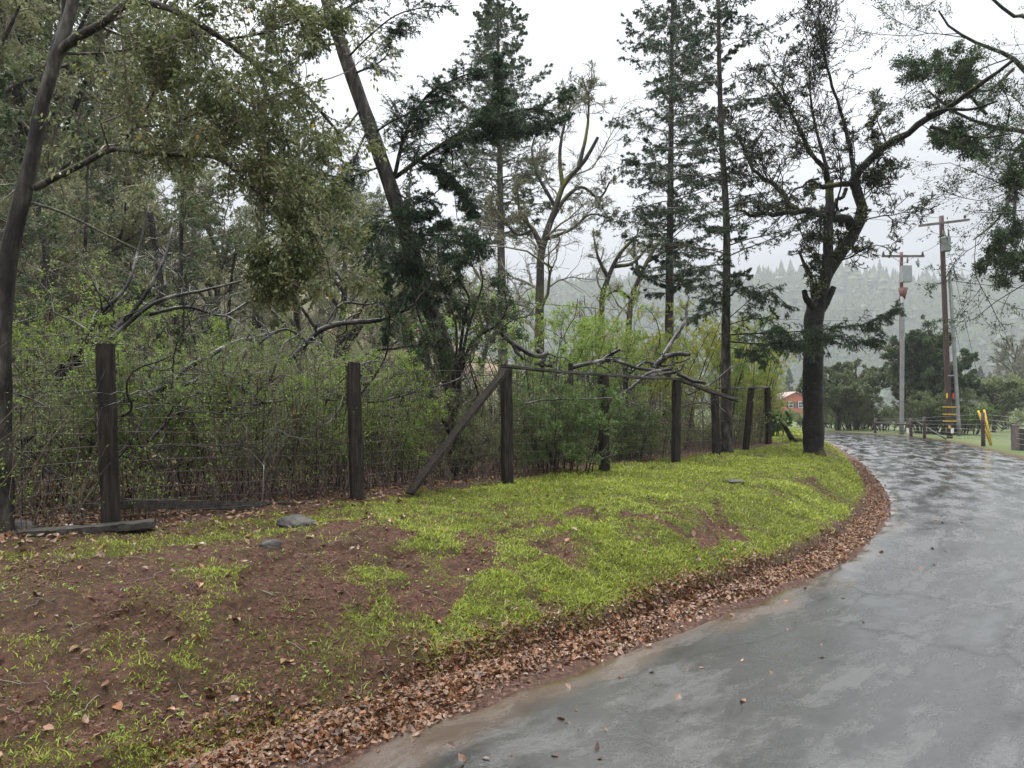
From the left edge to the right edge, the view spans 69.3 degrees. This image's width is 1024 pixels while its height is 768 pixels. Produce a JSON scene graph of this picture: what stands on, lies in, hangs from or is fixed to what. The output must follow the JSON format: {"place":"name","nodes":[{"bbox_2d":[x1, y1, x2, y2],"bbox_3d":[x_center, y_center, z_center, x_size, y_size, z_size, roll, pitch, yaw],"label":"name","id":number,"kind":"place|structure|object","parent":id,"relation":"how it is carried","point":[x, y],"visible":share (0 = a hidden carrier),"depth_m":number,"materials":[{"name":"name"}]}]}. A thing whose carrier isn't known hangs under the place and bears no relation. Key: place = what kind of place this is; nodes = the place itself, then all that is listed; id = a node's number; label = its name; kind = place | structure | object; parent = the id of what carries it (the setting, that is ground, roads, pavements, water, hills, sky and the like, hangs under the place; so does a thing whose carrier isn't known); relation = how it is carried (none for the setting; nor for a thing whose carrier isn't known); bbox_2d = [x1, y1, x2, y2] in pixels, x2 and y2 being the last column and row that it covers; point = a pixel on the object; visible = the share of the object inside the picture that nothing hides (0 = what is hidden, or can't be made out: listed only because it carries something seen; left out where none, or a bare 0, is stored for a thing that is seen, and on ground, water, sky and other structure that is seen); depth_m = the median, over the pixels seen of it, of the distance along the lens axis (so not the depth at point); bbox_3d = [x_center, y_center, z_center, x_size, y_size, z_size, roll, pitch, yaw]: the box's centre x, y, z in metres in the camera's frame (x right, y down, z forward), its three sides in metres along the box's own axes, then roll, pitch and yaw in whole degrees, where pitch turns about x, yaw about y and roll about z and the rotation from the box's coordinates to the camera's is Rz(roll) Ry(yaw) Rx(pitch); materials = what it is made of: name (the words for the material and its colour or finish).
{"place":"outdoors","nodes":[
{"label":"outdoors","id":0,"kind":"place"},
{"bbox_2d":[0,226,1023,767],"bbox_3d":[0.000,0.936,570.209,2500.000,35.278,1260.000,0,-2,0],"label":"ground","id":1,"kind":"structure","parent":0,"point":[30,622],"depth_m":5.57,"materials":[{"name":"brown soil"}]},
{"bbox_2d":[0,188,104,466],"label":"dark trunk","id":2,"kind":"object","parent":1,"relation":"on","point":[44,255],"visible":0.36,"depth_m":13.03,"materials":[{"name":"black plant"}]},
{"bbox_2d":[0,138,104,387],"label":"hillside oak","id":3,"kind":"object","parent":1,"relation":"on","point":[2,224],"visible":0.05,"depth_m":20.00,"materials":[{"name":"green plant"}]},
{"bbox_2d":[0,70,108,367],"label":"young fir","id":4,"kind":"object","parent":1,"relation":"on","point":[7,117],"visible":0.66,"depth_m":9.65,"materials":[{"name":"green plant"}]},
{"bbox_2d":[0,192,123,425],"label":"hillside oak","id":5,"kind":"object","parent":1,"relation":"on","point":[25,306],"visible":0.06,"depth_m":17.79,"materials":[{"name":"green plant"}]},
{"bbox_2d":[0,36,124,309],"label":"hillside oak","id":6,"kind":"object","parent":1,"relation":"on","point":[21,80],"visible":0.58,"depth_m":14.84,"materials":[{"name":"green plant"}]},
{"bbox_2d":[0,519,155,537],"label":"fallen rail","id":7,"kind":"object","parent":1,"relation":"on","point":[141,524],"visible":0.84,"depth_m":7.04,"materials":[{"name":"grey wood"}]},
{"bbox_2d":[0,0,163,303],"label":"hillside oak","id":8,"kind":"object","parent":1,"relation":"on","point":[85,20],"visible":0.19,"depth_m":20.83,"materials":[{"name":"green plant"}]},
{"bbox_2d":[16,105,152,459],"bbox_3d":[-9.015,-2.162,15.246,2.655,7.547,2.516,-1,-2,18],"label":"young fir","id":9,"kind":"object","parent":1,"relation":"on","point":[85,230],"visible":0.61,"depth_m":15.61,"materials":[{"name":"green plant"}]},
{"bbox_2d":[0,0,169,270],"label":"hillside oak","id":10,"kind":"object","parent":1,"relation":"on","point":[78,100],"visible":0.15,"depth_m":23.28,"materials":[{"name":"green plant"}]},
{"bbox_2d":[0,0,170,215],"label":"hillside oak","id":11,"kind":"object","parent":1,"relation":"on","point":[11,7],"visible":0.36,"depth_m":18.26,"materials":[{"name":"green plant"}]},
{"bbox_2d":[0,145,183,389],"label":"hillside oak","id":12,"kind":"object","parent":1,"relation":"on","point":[67,229],"visible":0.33,"depth_m":16.45,"materials":[{"name":"green plant"}]},
{"bbox_2d":[0,1,186,290],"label":"hillside oak","id":13,"kind":"object","parent":1,"relation":"on","point":[64,98],"visible":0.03,"depth_m":27.10,"materials":[{"name":"green plant"}]},
{"bbox_2d":[12,247,176,480],"bbox_3d":[-7.350,-0.254,11.535,2.949,3.693,4.139,1,-2,-40],"label":"thicket shrub","id":14,"kind":"object","parent":1,"relation":"on","point":[60,322],"visible":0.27,"depth_m":11.59,"materials":[{"name":"green plant"}]},
{"bbox_2d":[16,178,178,407],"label":"hillside oak","id":15,"kind":"object","parent":1,"relation":"on","point":[114,248],"visible":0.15,"depth_m":19.04,"materials":[{"name":"green plant"}]},
{"bbox_2d":[12,325,185,515],"bbox_3d":[-5.582,0.395,8.858,2.622,2.289,2.234,-1,-2,31],"label":"thicket shrub","id":16,"kind":"object","parent":1,"relation":"on","point":[16,416],"visible":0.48,"depth_m":8.63,"materials":[{"name":"green plant"}]},
{"bbox_2d":[0,86,237,331],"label":"hillside oak","id":17,"kind":"object","parent":1,"relation":"on","point":[141,206],"visible":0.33,"depth_m":19.89,"materials":[{"name":"green plant"}]},
{"bbox_2d":[12,299,252,501],"bbox_3d":[-4.800,0.255,9.489,2.928,2.598,2.426,0,-2,0],"label":"thicket shrub","id":18,"kind":"object","parent":1,"relation":"on","point":[17,346],"visible":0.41,"depth_m":9.06,"materials":[{"name":"green plant"}]},
{"bbox_2d":[26,8,239,215],"bbox_3d":[-15.646,-10.245,29.994,10.744,13.463,9.243,1,-2,-22],"label":"hillside oak","id":19,"kind":"object","parent":1,"relation":"on","point":[100,114],"visible":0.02,"depth_m":29.87,"materials":[{"name":"green plant"}]},
{"bbox_2d":[49,159,225,382],"bbox_3d":[-11.550,-3.392,23.320,5.038,7.338,5.856,0,-2,-15],"label":"hillside oak","id":20,"kind":"object","parent":1,"relation":"on","point":[186,238],"visible":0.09,"depth_m":23.10,"materials":[{"name":"green plant"}]},
{"bbox_2d":[13,198,345,486],"bbox_3d":[-4.485,-0.564,9.537,4.928,3.714,1.887,1,-2,-23],"label":"fallen tree","id":21,"kind":"object","parent":1,"relation":"on","point":[127,320],"visible":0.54,"depth_m":9.41,"materials":[{"name":"plant"}]},
{"bbox_2d":[110,99,250,468],"bbox_3d":[-6.050,-1.850,13.276,2.282,6.840,2.742,0,-2,0],"label":"young fir","id":22,"kind":"object","parent":1,"relation":"on","point":[196,251],"visible":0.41,"depth_m":13.48,"materials":[{"name":"green plant"}]},
{"bbox_2d":[59,313,308,497],"bbox_3d":[-4.418,0.356,9.760,2.291,2.412,3.126,-1,-2,37],"label":"thicket shrub","id":23,"kind":"object","parent":1,"relation":"on","point":[120,366],"visible":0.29,"depth_m":9.23,"materials":[{"name":"green plant"}]},
{"bbox_2d":[130,39,241,383],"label":"hillside fir","id":24,"kind":"object","parent":1,"relation":"on","point":[210,229],"visible":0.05,"depth_m":24.09,"materials":[{"name":"green plant"}]},
{"bbox_2d":[123,175,264,457],"bbox_3d":[-7.214,-1.346,16.409,3.051,6.356,3.006,0,-2,0],"label":"dark trunk","id":25,"kind":"object","parent":1,"relation":"on","point":[151,219],"visible":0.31,"depth_m":16.05,"materials":[{"name":"black plant"}]},
{"bbox_2d":[156,148,236,236],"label":"hillside oak","id":26,"kind":"object","parent":1,"relation":"on","point":[209,160],"visible":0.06,"depth_m":52.85,"materials":[{"name":"green plant"}]},
{"bbox_2d":[0,0,403,531],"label":"tan oak","id":27,"kind":"object","parent":1,"relation":"on","point":[228,115],"visible":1,"depth_m":6.33,"materials":[{"name":"green plant"}]},
{"bbox_2d":[127,195,283,389],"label":"hillside oak","id":28,"kind":"object","parent":1,"relation":"on","point":[246,234],"visible":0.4,"depth_m":20.98,"materials":[{"name":"green plant"}]},
{"bbox_2d":[40,281,375,472],"bbox_3d":[-5.380,-0.027,13.102,5.172,3.349,3.962,1,-2,-31],"label":"thicket shrub","id":29,"kind":"object","parent":1,"relation":"on","point":[217,341],"visible":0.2,"depth_m":12.78,"materials":[{"name":"green plant"}]},
{"bbox_2d":[190,4,311,364],"bbox_3d":[-10.207,-8.238,30.053,4.625,14.921,4.404,0,-2,12],"label":"hillside fir","id":30,"kind":"object","parent":1,"relation":"on","point":[248,199],"visible":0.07,"depth_m":30.03,"materials":[{"name":"green plant"}]},
{"bbox_2d":[161,325,347,498],"bbox_3d":[-3.454,0.405,9.739,2.396,2.307,3.079,1,-2,-18],"label":"thicket shrub","id":31,"kind":"object","parent":1,"relation":"on","point":[244,364],"visible":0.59,"depth_m":9.34,"materials":[{"name":"green plant"}]},
{"bbox_2d":[276,514,316,527],"bbox_3d":[-2.211,1.436,7.615,0.409,0.203,0.278,0,-2,0],"label":"rock","id":32,"kind":"object","parent":1,"relation":"on","point":[297,520],"visible":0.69,"depth_m":7.54,"materials":[{"name":"stone"}]},
{"bbox_2d":[214,201,389,377],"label":"hillside oak","id":33,"kind":"object","parent":1,"relation":"on","point":[275,322],"visible":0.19,"depth_m":25.10,"materials":[{"name":"green plant"}]},
{"bbox_2d":[208,349,401,494],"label":"thicket shrub","id":34,"kind":"object","parent":1,"relation":"on","point":[336,371],"visible":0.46,"depth_m":10.36,"materials":[{"name":"green plant"}]},
{"bbox_2d":[12,227,632,472],"bbox_3d":[-11.595,-5.508,26.252,37.895,15.439,27.855,0,-2,0],"label":"brushwood","id":35,"kind":"object","parent":1,"relation":"on","point":[232,308],"visible":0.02,"depth_m":28.73,"materials":[{"name":"brown plant"}]},
{"bbox_2d":[236,304,436,462],"bbox_3d":[-3.127,0.021,14.958,3.890,3.334,3.921,-2,-2,42],"label":"thicket shrub","id":36,"kind":"object","parent":1,"relation":"on","point":[327,335],"visible":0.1,"depth_m":14.81,"materials":[{"name":"green plant"}]},
{"bbox_2d":[230,192,446,374],"bbox_3d":[-4.547,-1.825,21.130,5.108,7.441,5.938,-1,-2,19],"label":"hillside oak","id":37,"kind":"object","parent":1,"relation":"on","point":[362,315],"visible":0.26,"depth_m":20.81,"materials":[{"name":"green plant"}]},
{"bbox_2d":[298,164,394,346],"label":"hillside oak","id":38,"kind":"object","parent":1,"relation":"on","point":[381,203],"visible":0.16,"depth_m":35.60,"materials":[{"name":"green plant"}]},
{"bbox_2d":[311,167,385,310],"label":"hillside oak","id":39,"kind":"object","parent":1,"relation":"on","point":[369,195],"visible":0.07,"depth_m":43.42,"materials":[{"name":"green plant"}]},
{"bbox_2d":[285,288,449,416],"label":"fallen tree","id":40,"kind":"object","parent":1,"relation":"on","point":[316,332],"visible":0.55,"depth_m":12.29,"materials":[{"name":"plant"}]},
{"bbox_2d":[289,350,454,483],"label":"thicket shrub","id":41,"kind":"object","parent":1,"relation":"on","point":[411,440],"visible":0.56,"depth_m":10.99,"materials":[{"name":"green plant"}]},
{"bbox_2d":[324,258,428,402],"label":"hillside oak","id":42,"kind":"object","parent":1,"relation":"on","point":[397,337],"visible":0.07,"depth_m":30.69,"materials":[{"name":"green plant"}]},
{"bbox_2d":[1,210,753,522],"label":"dead brush","id":43,"kind":"object","parent":1,"relation":"on","point":[168,420],"visible":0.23,"depth_m":10.07,"materials":[{"name":"plant"}]},
{"bbox_2d":[338,207,420,342],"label":"hillside oak","id":44,"kind":"object","parent":1,"relation":"on","point":[383,239],"visible":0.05,"depth_m":41.88,"materials":[{"name":"green plant"}]},
{"bbox_2d":[0,506,759,766],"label":"weeds","id":45,"kind":"object","parent":1,"relation":"on","point":[177,713],"visible":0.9,"depth_m":5.19,"materials":[{"name":"green plant"}]},
{"bbox_2d":[11,343,771,529],"bbox_3d":[1.980,0.840,14.278,2.106,2.119,22.463,-1,-2,38],"label":"wire fence","id":46,"kind":"object","parent":1,"relation":"on","point":[113,504],"visible":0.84,"depth_m":9.47,"materials":[{"name":"brown wood"}]},
{"bbox_2d":[487,295,573,383],"bbox_3d":[0.297,-0.749,12.462,1.458,1.503,0.894,0,-2,0],"label":"fallen limb","id":47,"kind":"object","parent":46,"relation":"on","point":[544,356],"visible":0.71,"depth_m":12.35,"materials":[{"name":"brown wood"}]},
{"bbox_2d":[573,289,752,402],"bbox_3d":[3.619,-0.822,15.932,4.656,2.643,1.428,1,-2,-23],"label":"fallen limb","id":48,"kind":"object","parent":46,"relation":"on","point":[658,363],"visible":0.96,"depth_m":15.67,"materials":[{"name":"grey wood"}]},
{"bbox_2d":[0,332,794,531],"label":"undergrowth","id":49,"kind":"object","parent":1,"relation":"on","point":[72,499],"visible":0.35,"depth_m":9.43,"materials":[{"name":"green plant"}]},
{"bbox_2d":[383,169,420,348],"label":"hillside fir","id":50,"kind":"object","parent":1,"relation":"on","point":[407,192],"visible":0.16,"depth_m":44.37,"materials":[{"name":"green plant"}]},
{"bbox_2d":[353,251,485,383],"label":"hillside oak","id":51,"kind":"object","parent":1,"relation":"on","point":[413,320],"visible":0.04,"depth_m":34.06,"materials":[{"name":"green plant"}]},
{"bbox_2d":[265,0,579,472],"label":"leaning fir","id":52,"kind":"object","parent":1,"relation":"on","point":[495,129],"visible":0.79,"depth_m":12.51,"materials":[{"name":"green plant"}]},
{"bbox_2d":[0,427,867,767],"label":"grass","id":53,"kind":"structure","parent":1,"relation":"on","point":[690,467],"depth_m":7.80,"materials":[{"name":"green plant"}]},
{"bbox_2d":[392,215,476,367],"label":"hillside oak","id":54,"kind":"object","parent":1,"relation":"on","point":[460,226],"visible":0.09,"depth_m":42.23,"materials":[{"name":"green plant"}]},
{"bbox_2d":[0,462,877,767],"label":"twig litter","id":55,"kind":"object","parent":1,"relation":"on","point":[298,618],"visible":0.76,"depth_m":5.28,"materials":[{"name":"brown wood"}]},
{"bbox_2d":[391,235,533,479],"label":"oak sapling","id":56,"kind":"object","parent":1,"relation":"on","point":[461,356],"visible":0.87,"depth_m":12.04,"materials":[{"name":"green plant"}]},
{"bbox_2d":[403,377,539,477],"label":"thicket shrub","id":57,"kind":"object","parent":1,"relation":"on","point":[465,431],"visible":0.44,"depth_m":12.56,"materials":[{"name":"green plant"}]},
{"bbox_2d":[0,440,951,765],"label":"leaf litter","id":58,"kind":"object","parent":1,"relation":"on","point":[200,584],"visible":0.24,"depth_m":7.92,"materials":[{"name":"brown plant"}]},
{"bbox_2d":[441,260,535,374],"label":"hillside oak","id":59,"kind":"object","parent":1,"relation":"on","point":[474,285],"visible":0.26,"depth_m":46.09,"materials":[{"name":"green plant"}]},
{"bbox_2d":[422,0,580,397],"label":"fir tree","id":60,"kind":"object","parent":1,"relation":"on","point":[497,13],"visible":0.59,"depth_m":29.85,"materials":[{"name":"green plant"}]},
{"bbox_2d":[140,458,891,767],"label":"fallen leaves","id":61,"kind":"object","parent":1,"relation":"on","point":[319,726],"visible":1,"depth_m":5.30,"materials":[{"name":"brown plant"}]},
{"bbox_2d":[411,281,631,450],"bbox_3d":[0.248,-0.283,16.727,4.061,4.114,4.314,1,-2,-36],"label":"willow bush","id":62,"kind":"object","parent":1,"relation":"on","point":[576,359],"visible":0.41,"depth_m":16.71,"materials":[{"name":"green plant"}]},
{"bbox_2d":[449,59,639,379],"bbox_3d":[0.211,-4.762,27.130,7.021,13.498,7.376,1,-2,-35],"label":"mossy oak","id":63,"kind":"object","parent":1,"relation":"on","point":[542,242],"visible":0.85,"depth_m":27.10,"materials":[{"name":"green plant"}]},
{"bbox_2d":[512,372,627,476],"bbox_3d":[0.879,0.737,13.353,2.387,1.931,2.410,0,-2,0],"label":"coyote brush","id":64,"kind":"object","parent":1,"relation":"on","point":[571,448],"visible":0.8,"depth_m":13.06,"materials":[{"name":"green plant"}]},
{"bbox_2d":[533,284,690,452],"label":"willow bush","id":65,"kind":"object","parent":1,"relation":"on","point":[555,325],"visible":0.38,"depth_m":18.21,"materials":[{"name":"green plant"}]},
{"bbox_2d":[576,198,662,367],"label":"leaning oak","id":66,"kind":"object","parent":1,"relation":"on","point":[615,262],"visible":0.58,"depth_m":29.08,"materials":[{"name":"green plant"}]},
{"bbox_2d":[565,296,690,427],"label":"willow bush","id":67,"kind":"object","parent":1,"relation":"on","point":[678,342],"visible":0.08,"depth_m":23.24,"materials":[{"name":"green plant"}]},
{"bbox_2d":[586,393,686,460],"bbox_3d":[2.678,0.973,16.373,2.302,1.618,1.596,0,-2,0],"label":"coyote brush","id":68,"kind":"object","parent":1,"relation":"on","point":[633,436],"visible":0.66,"depth_m":16.16,"materials":[{"name":"green plant"}]},
{"bbox_2d":[590,203,691,367],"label":"leaning oak","id":69,"kind":"object","parent":1,"relation":"on","point":[637,282],"visible":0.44,"depth_m":31.07,"materials":[{"name":"brown plant"}]},
{"bbox_2d":[575,300,761,449],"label":"willow bush","id":70,"kind":"object","parent":1,"relation":"on","point":[710,350],"visible":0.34,"depth_m":20.57,"materials":[{"name":"green plant"}]},
{"bbox_2d":[593,0,760,438],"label":"fir tree","id":71,"kind":"object","parent":1,"relation":"on","point":[668,286],"visible":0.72,"depth_m":23.81,"materials":[{"name":"green plant"}]},
{"bbox_2d":[641,299,785,443],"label":"willow bush","id":72,"kind":"object","parent":1,"relation":"on","point":[740,370],"visible":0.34,"depth_m":22.31,"materials":[{"name":"green plant"}]},
{"bbox_2d":[691,315,797,442],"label":"willow bush","id":73,"kind":"object","parent":1,"relation":"on","point":[773,377],"visible":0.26,"depth_m":24.73,"materials":[{"name":"green plant"}]},
{"bbox_2d":[715,344,788,436],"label":"willow bush","id":74,"kind":"object","parent":1,"relation":"on","point":[758,384],"visible":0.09,"depth_m":27.78,"materials":[{"name":"green plant"}]},
{"bbox_2d":[608,0,905,452],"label":"fir tree","id":75,"kind":"object","parent":1,"relation":"on","point":[787,340],"visible":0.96,"depth_m":18.58,"materials":[{"name":"green plant"}]},
{"bbox_2d":[759,402,794,435],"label":"willow bush","id":76,"kind":"object","parent":1,"relation":"on","point":[779,426],"visible":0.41,"depth_m":29.58,"materials":[{"name":"green plant"}]},
{"bbox_2d":[777,391,802,414],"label":"red house","id":77,"kind":"structure","parent":1,"relation":"on","point":[797,399],"depth_m":149.95,"materials":[{"name":"red brick"}]},
{"bbox_2d":[794,368,881,429],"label":"spreading oak","id":78,"kind":"object","parent":1,"relation":"on","point":[836,389],"visible":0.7,"depth_m":54.77,"materials":[{"name":"green plant"}]},
{"bbox_2d":[824,394,884,429],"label":"bush","id":79,"kind":"object","parent":1,"relation":"on","point":[863,412],"visible":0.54,"depth_m":56.80,"materials":[{"name":"green plant"}]},
{"bbox_2d":[824,358,889,429],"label":"round oak","id":80,"kind":"object","parent":1,"relation":"on","point":[874,375],"visible":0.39,"depth_m":61.54,"materials":[{"name":"green plant"}]},
{"bbox_2d":[713,0,1013,456],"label":"gnarled oak","id":81,"kind":"object","parent":1,"relation":"on","point":[821,291],"visible":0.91,"depth_m":18.53,"materials":[{"name":"black plant"}]},
{"bbox_2d":[847,406,905,430],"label":"bush","id":82,"kind":"object","parent":1,"relation":"on","point":[871,425],"visible":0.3,"depth_m":59.61,"materials":[{"name":"green plant"}]},
{"bbox_2d":[881,251,924,434],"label":"utility pole","id":83,"kind":"object","parent":1,"relation":"on","point":[905,273],"visible":0.94,"depth_m":47.80,"materials":[{"name":"wood"}]},
{"bbox_2d":[878,397,968,433],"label":"bush","id":84,"kind":"object","parent":1,"relation":"on","point":[910,409],"visible":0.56,"depth_m":49.96,"materials":[{"name":"green plant"}]},
{"bbox_2d":[880,314,981,432],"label":"tall oak","id":85,"kind":"object","parent":1,"relation":"on","point":[923,370],"visible":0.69,"depth_m":51.29,"materials":[{"name":"green plant"}]},
{"bbox_2d":[838,0,1023,355],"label":"live oak","id":86,"kind":"object","parent":1,"relation":"on","point":[961,79],"visible":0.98,"depth_m":17.35,"materials":[{"name":"green plant"}]},
{"bbox_2d":[905,387,976,434],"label":"bush","id":87,"kind":"object","parent":1,"relation":"on","point":[927,408],"visible":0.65,"depth_m":48.18,"materials":[{"name":"green plant"}]},
{"bbox_2d":[918,215,969,437],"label":"utility pole","id":88,"kind":"object","parent":1,"relation":"on","point":[947,375],"visible":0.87,"depth_m":41.92,"materials":[{"name":"brown wood"}]},
{"bbox_2d":[874,412,1023,445],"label":"roadside fence","id":89,"kind":"object","parent":1,"relation":"on","point":[983,424],"visible":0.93,"depth_m":42.69,"materials":[{"name":"brown wood"}]},
{"bbox_2d":[940,404,1000,434],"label":"bush","id":90,"kind":"object","parent":1,"relation":"on","point":[968,424],"visible":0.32,"depth_m":48.90,"materials":[{"name":"green plant"}]},
{"bbox_2d":[961,403,1023,430],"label":"bush","id":91,"kind":"object","parent":1,"relation":"on","point":[1002,418],"visible":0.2,"depth_m":60.18,"materials":[{"name":"green plant"}]},
{"bbox_2d":[967,402,1023,428],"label":"bush","id":92,"kind":"object","parent":1,"relation":"on","point":[1013,412],"visible":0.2,"depth_m":65.89,"materials":[{"name":"green plant"}]},
{"bbox_2d":[971,376,1023,431],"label":"meadow oak","id":93,"kind":"object","parent":1,"relation":"on","point":[1010,398],"visible":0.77,"depth_m":57.60,"materials":[{"name":"green plant"}]},
{"bbox_2d":[975,372,1023,425],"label":"meadow oak","id":94,"kind":"object","parent":1,"relation":"on","point":[1013,377],"visible":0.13,"depth_m":74.38,"materials":[{"name":"green plant"}]},
{"bbox_2d":[986,334,1023,412],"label":"bare tree","id":95,"kind":"object","parent":1,"relation":"on","point":[1013,368],"visible":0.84,"depth_m":119.94,"materials":[{"name":"grey plant"}]},
{"bbox_2d":[1010,425,1023,450],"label":"meter cabinet","id":96,"kind":"object","parent":1,"relation":"on","point":[1016,444],"visible":0.9,"depth_m":30.76,"materials":[{"name":"grey metal"}]},
{"bbox_2d":[29,0,1023,295],"label":"sky","id":97,"kind":"structure","parent":0,"point":[567,34],"materials":[{"name":"white"}]},
{"bbox_2d":[340,432,1023,767],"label":"road","id":98,"kind":"structure","parent":0,"point":[923,667],"depth_m":5.18,"materials":[{"name":"grey asphalt"}]},
{"bbox_2d":[496,284,1023,407],"bbox_3d":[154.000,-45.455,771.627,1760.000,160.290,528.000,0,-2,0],"label":"hills","id":99,"kind":"structure","parent":0,"point":[840,294],"depth_m":737.19,"materials":[{"name":"green plant"}]},
{"bbox_2d":[320,257,1023,407],"bbox_3d":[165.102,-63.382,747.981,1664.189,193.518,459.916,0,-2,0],"label":"forest","id":100,"kind":"object","parent":99,"relation":"on","point":[875,292],"visible":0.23,"depth_m":742.55,"materials":[{"name":"plant"}]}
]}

